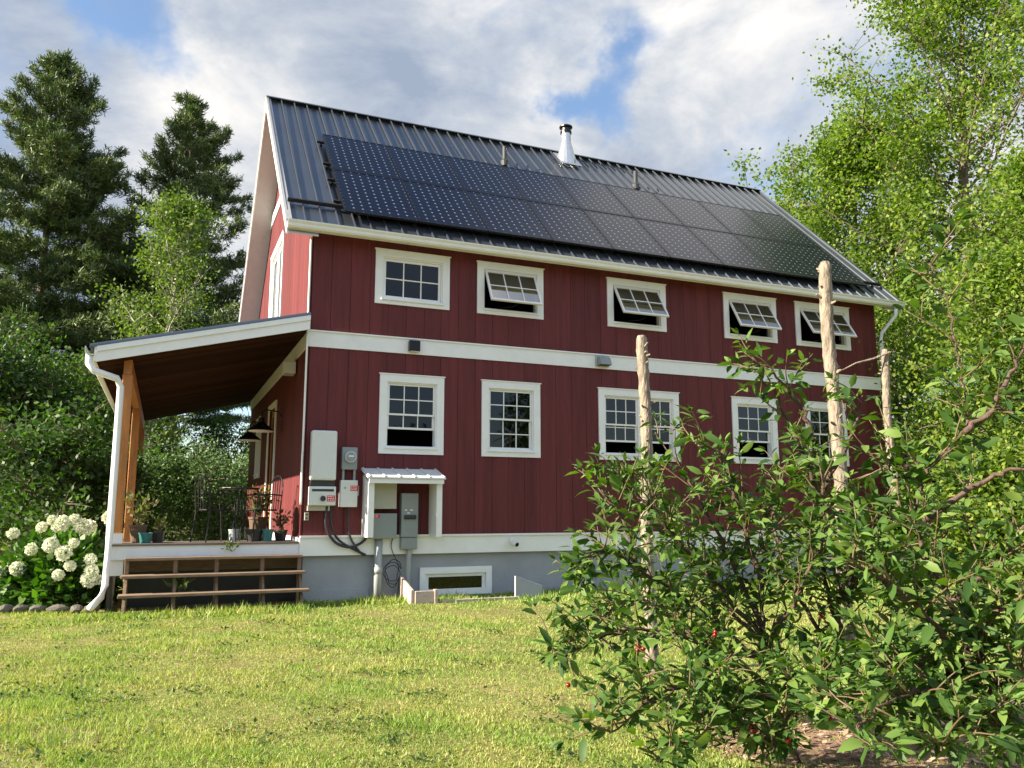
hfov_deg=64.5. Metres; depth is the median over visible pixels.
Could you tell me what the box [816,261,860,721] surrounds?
cedar pole
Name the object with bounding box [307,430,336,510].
solar inverter
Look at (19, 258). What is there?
pine tree
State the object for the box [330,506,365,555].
flexible conduit
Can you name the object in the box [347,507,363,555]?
flexible conduit
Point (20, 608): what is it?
garden stone
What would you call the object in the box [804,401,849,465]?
window
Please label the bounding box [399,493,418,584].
transfer switch
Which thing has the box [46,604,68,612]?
garden stone
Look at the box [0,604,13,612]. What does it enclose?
garden stone
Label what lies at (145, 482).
leafy shrub
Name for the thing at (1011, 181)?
maple tree
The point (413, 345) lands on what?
wall light
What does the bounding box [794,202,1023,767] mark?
cherry tree
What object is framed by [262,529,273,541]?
plant pot
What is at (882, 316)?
maple tree
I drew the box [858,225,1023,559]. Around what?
maple tree
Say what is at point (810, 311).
window
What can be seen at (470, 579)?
basement window
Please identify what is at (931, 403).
tree
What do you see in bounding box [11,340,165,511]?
leafy tree
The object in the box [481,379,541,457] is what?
window
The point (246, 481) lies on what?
willow shrub
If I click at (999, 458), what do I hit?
leafy shrub
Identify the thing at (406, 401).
window
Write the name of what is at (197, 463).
willow shrub
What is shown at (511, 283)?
window
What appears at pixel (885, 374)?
cedar pole
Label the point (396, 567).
wire coil
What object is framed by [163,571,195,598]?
weed
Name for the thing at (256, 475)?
window
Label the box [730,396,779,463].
window
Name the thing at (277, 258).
window
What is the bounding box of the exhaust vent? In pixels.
[595,355,611,366]
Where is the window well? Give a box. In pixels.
[399,576,541,603]
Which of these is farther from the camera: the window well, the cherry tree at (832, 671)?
the window well
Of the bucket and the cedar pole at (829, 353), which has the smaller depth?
the cedar pole at (829, 353)
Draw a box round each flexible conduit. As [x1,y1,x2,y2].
[324,506,366,547]
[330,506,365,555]
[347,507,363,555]
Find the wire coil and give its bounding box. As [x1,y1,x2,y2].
[383,539,401,595]
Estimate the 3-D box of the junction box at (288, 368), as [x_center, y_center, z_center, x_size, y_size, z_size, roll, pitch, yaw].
[-4.135,-0.283,15.052,0.220,0.240,0.240,4,-10,-23]
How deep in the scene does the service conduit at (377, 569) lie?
13.75 m
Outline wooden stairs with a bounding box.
[117,554,309,615]
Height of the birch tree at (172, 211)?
13.645 m
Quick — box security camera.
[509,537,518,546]
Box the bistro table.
[219,487,259,541]
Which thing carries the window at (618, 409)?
in the red house
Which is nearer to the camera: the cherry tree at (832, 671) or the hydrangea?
the cherry tree at (832, 671)
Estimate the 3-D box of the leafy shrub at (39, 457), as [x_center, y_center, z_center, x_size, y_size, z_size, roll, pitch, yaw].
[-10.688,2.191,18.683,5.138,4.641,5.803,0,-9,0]
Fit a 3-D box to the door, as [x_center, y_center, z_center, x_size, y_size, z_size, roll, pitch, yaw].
[-5.264,1.844,17.919,0.040,2.600,1.160,4,-10,-23]
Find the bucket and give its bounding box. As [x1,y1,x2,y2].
[228,529,238,541]
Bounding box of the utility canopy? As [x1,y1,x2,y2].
[361,467,445,537]
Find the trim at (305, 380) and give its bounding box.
[299,237,311,504]
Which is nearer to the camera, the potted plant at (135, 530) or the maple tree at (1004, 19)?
the potted plant at (135, 530)
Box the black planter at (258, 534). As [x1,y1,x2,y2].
[245,529,262,541]
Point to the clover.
(394, 738)
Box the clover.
[0,606,752,767]
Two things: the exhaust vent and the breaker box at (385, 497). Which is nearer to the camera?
the breaker box at (385, 497)
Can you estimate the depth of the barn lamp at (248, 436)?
18.53 m
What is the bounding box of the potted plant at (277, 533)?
[271,508,291,540]
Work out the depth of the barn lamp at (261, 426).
16.37 m
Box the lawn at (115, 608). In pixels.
[0,528,1023,767]
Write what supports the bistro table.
on the red house
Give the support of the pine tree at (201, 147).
on the lawn at (115, 608)
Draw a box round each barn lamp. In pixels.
[238,421,260,441]
[248,409,281,432]
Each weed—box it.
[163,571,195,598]
[222,540,238,550]
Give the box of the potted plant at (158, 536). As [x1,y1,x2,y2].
[151,515,168,542]
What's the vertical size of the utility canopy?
1.182 m
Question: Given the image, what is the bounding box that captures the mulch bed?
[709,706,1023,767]
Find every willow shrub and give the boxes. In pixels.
[95,422,248,540]
[201,437,249,539]
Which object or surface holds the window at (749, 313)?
in the red house
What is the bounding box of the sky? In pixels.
[0,0,1023,461]
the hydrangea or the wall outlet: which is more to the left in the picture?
the hydrangea
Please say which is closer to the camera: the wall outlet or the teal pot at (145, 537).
the teal pot at (145, 537)
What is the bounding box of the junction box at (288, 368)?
[282,361,295,375]
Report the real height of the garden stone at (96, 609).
0.127 m
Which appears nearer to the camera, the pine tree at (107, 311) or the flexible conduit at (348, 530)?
the flexible conduit at (348, 530)
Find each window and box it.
[253,416,261,478]
[268,230,284,317]
[374,247,450,309]
[378,372,445,454]
[419,566,491,595]
[476,260,544,319]
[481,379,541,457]
[597,387,680,461]
[606,277,668,331]
[722,292,781,342]
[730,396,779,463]
[793,301,857,350]
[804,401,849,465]
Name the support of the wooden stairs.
on the lawn at (115, 608)
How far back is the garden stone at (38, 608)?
12.05 m
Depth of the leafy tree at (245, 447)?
39.52 m
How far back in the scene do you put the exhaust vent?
16.02 m
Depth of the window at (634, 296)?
16.56 m
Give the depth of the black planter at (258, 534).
13.46 m
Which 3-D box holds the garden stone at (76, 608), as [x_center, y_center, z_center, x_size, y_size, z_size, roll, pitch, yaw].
[-6.497,3.356,12.122,0.166,0.130,0.245,6,-11,-34]
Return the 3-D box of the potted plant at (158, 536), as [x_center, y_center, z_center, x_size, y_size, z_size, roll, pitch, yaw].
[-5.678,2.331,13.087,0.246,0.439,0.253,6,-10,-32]
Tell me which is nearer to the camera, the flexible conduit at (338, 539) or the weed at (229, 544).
the weed at (229, 544)
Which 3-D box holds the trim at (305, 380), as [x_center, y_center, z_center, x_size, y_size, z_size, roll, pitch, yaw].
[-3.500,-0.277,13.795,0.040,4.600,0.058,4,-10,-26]
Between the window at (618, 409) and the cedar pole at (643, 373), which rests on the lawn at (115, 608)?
the cedar pole at (643, 373)
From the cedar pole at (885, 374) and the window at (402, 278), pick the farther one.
the window at (402, 278)
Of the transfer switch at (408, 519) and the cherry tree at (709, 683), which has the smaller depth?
the cherry tree at (709, 683)
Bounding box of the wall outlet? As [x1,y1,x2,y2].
[304,513,308,519]
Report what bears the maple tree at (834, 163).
on the lawn at (115, 608)
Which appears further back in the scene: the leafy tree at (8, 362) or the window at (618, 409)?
the leafy tree at (8, 362)
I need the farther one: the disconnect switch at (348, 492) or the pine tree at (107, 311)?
the pine tree at (107, 311)
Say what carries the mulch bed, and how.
on the lawn at (115, 608)
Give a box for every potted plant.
[123,490,158,542]
[151,515,168,542]
[239,484,279,540]
[271,508,291,540]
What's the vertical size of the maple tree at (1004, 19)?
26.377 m
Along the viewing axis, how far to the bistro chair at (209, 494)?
13.28 m
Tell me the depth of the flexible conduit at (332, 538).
13.53 m
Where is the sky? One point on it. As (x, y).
(663, 85)
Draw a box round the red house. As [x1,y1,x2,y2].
[85,95,905,611]
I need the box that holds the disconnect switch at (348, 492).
[338,480,358,506]
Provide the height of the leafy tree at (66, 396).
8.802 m
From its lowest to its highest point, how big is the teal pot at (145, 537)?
0.160 m
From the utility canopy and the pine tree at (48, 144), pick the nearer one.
the utility canopy
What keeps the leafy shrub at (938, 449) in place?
on the lawn at (115, 608)
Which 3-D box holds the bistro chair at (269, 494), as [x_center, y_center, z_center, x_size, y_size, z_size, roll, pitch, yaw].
[-4.234,2.097,13.763,0.558,1.111,0.530,8,-12,-42]
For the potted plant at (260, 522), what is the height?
1.012 m
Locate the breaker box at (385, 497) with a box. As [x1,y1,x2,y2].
[368,483,396,538]
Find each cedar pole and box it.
[634,335,659,675]
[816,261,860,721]
[842,349,908,628]
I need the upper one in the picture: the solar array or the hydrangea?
the solar array
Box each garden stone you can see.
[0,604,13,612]
[13,604,28,613]
[29,605,46,612]
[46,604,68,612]
[70,604,82,612]
[84,605,99,612]
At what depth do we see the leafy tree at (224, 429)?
41.92 m
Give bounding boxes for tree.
[0,48,196,537]
[0,172,35,344]
[0,303,93,554]
[0,316,177,548]
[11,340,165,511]
[41,89,253,536]
[41,183,244,522]
[47,237,184,463]
[173,409,249,538]
[217,419,250,466]
[521,404,866,767]
[711,327,1023,765]
[723,92,1023,512]
[762,0,1023,421]
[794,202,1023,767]
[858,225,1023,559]
[874,278,1018,551]
[898,303,1018,470]
[900,136,1023,548]
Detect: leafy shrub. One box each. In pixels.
[0,386,170,559]
[23,438,191,541]
[874,427,1023,585]
[887,409,1009,574]
[938,395,1023,579]
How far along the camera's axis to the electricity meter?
13.78 m
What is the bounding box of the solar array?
[317,134,866,286]
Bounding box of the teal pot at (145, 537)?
[138,533,152,542]
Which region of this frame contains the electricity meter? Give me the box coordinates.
[341,447,357,479]
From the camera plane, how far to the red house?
15.50 m
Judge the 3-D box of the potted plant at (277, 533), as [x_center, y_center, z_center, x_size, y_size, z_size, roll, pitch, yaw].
[-3.935,2.397,13.873,0.342,0.550,0.410,4,-10,-23]
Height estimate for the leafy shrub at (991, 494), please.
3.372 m
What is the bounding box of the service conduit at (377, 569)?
[373,539,382,597]
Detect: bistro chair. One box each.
[190,473,235,542]
[239,475,282,541]
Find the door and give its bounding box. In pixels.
[268,411,274,526]
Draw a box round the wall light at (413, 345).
[408,340,419,351]
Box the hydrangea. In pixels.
[0,511,124,609]

